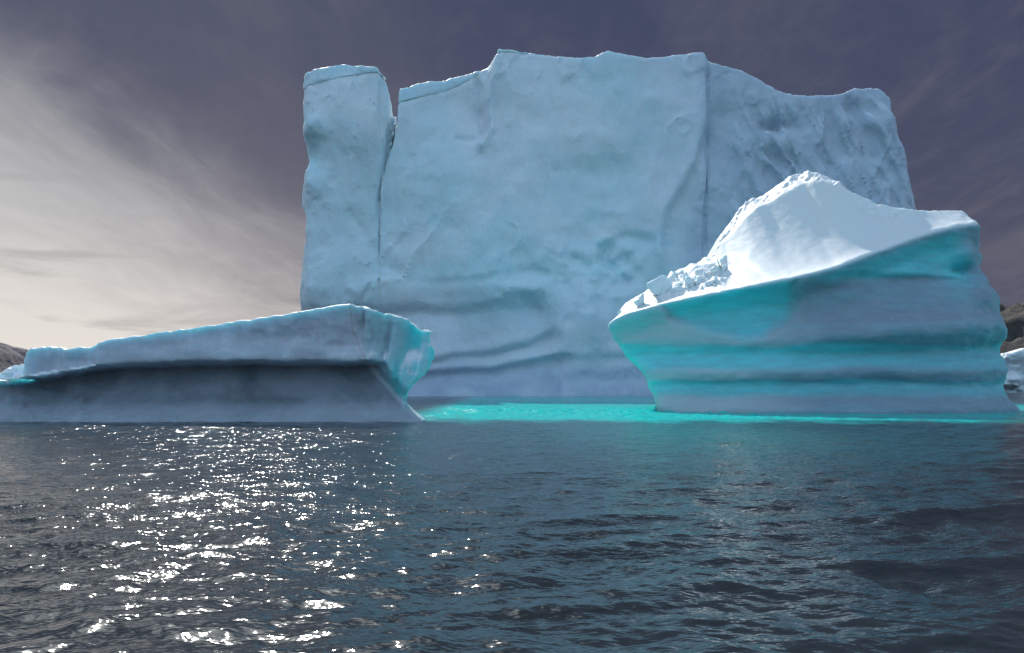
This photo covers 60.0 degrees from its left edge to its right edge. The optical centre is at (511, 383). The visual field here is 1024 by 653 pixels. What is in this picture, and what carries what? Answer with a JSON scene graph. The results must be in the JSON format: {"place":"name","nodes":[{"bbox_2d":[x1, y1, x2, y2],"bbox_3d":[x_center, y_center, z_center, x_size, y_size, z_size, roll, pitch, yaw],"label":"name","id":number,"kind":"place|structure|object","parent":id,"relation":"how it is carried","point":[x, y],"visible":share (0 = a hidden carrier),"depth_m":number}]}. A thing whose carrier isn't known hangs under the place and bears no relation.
{"place":"outdoors","nodes":[
{"label":"outdoors","id":0,"kind":"place"},
{"bbox_2d":[0,342,27,372],"bbox_3d":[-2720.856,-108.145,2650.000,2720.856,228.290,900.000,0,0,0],"label":"hillside","id":1,"kind":"structure","parent":0,"point":[10,356],"depth_m":2641.56},
{"bbox_2d":[0,393,1023,652],"bbox_3d":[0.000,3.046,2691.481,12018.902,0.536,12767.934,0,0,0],"label":"sea water","id":2,"kind":"structure","parent":0,"point":[546,525],"depth_m":18.20},
{"bbox_2d":[0,364,23,379],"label":"ice floe","id":3,"kind":"object","parent":2,"relation":"on","point":[13,371],"visible":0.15,"depth_m":84.07},
{"bbox_2d":[0,304,434,421],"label":"iceberg","id":4,"kind":"object","parent":2,"relation":"on","point":[345,363],"visible":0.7,"depth_m":72.21},
{"bbox_2d":[300,49,915,395],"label":"tabular iceberg","id":5,"kind":"object","parent":2,"relation":"on","point":[510,223],"visible":0.74,"depth_m":218.84},
{"bbox_2d":[608,170,1019,413],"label":"wedge iceberg","id":6,"kind":"object","parent":2,"relation":"in","point":[827,295],"visible":0.93,"depth_m":93.95},
{"bbox_2d":[633,293,644,306],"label":"ice block","id":7,"kind":"object","parent":6,"relation":"on","point":[638,301],"depth_m":102.65},
{"bbox_2d":[646,275,672,300],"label":"ice block","id":8,"kind":"object","parent":6,"relation":"on","point":[655,286],"depth_m":103.11},
{"bbox_2d":[657,286,666,295],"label":"ice chunk","id":9,"kind":"object","parent":6,"relation":"on","point":[663,291],"visible":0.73,"depth_m":102.79},
{"bbox_2d":[668,271,675,278],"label":"ice chunk","id":10,"kind":"object","parent":6,"relation":"on","point":[672,274],"visible":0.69,"depth_m":105.97},
{"bbox_2d":[670,286,683,292],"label":"ice chunk","id":11,"kind":"object","parent":6,"relation":"on","point":[674,289],"visible":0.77,"depth_m":101.35},
{"bbox_2d":[685,276,695,285],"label":"ice chunk","id":12,"kind":"object","parent":6,"relation":"on","point":[689,280],"visible":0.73,"depth_m":101.50},
{"bbox_2d":[694,268,703,275],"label":"ice chunk","id":13,"kind":"object","parent":6,"relation":"on","point":[697,272],"visible":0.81,"depth_m":103.51},
{"bbox_2d":[696,275,705,280],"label":"ice chunk","id":14,"kind":"object","parent":6,"relation":"on","point":[700,278],"visible":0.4,"depth_m":101.76},
{"bbox_2d":[705,280,714,285],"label":"ice chunk","id":15,"kind":"object","parent":6,"relation":"on","point":[709,283],"visible":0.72,"depth_m":99.66},
{"bbox_2d":[702,252,721,273],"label":"ice chunk","id":16,"kind":"object","parent":6,"relation":"on","point":[715,268],"visible":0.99,"depth_m":101.94},
{"bbox_2d":[721,264,725,272],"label":"ice chunk","id":17,"kind":"object","parent":6,"relation":"on","point":[723,268],"visible":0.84,"depth_m":101.71},
{"bbox_2d":[1000,348,1023,392],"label":"distant iceberg","id":18,"kind":"object","parent":2,"relation":"on","point":[1014,380],"visible":0.27,"depth_m":299.42},
{"bbox_2d":[0,0,1023,349],"label":"sky","id":19,"kind":"structure","parent":0,"point":[154,160]},
{"bbox_2d":[1000,302,1023,353],"bbox_3d":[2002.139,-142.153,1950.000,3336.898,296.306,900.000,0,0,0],"label":"hillside","id":20,"kind":"structure","parent":0,"point":[1013,317],"depth_m":1773.66}
]}

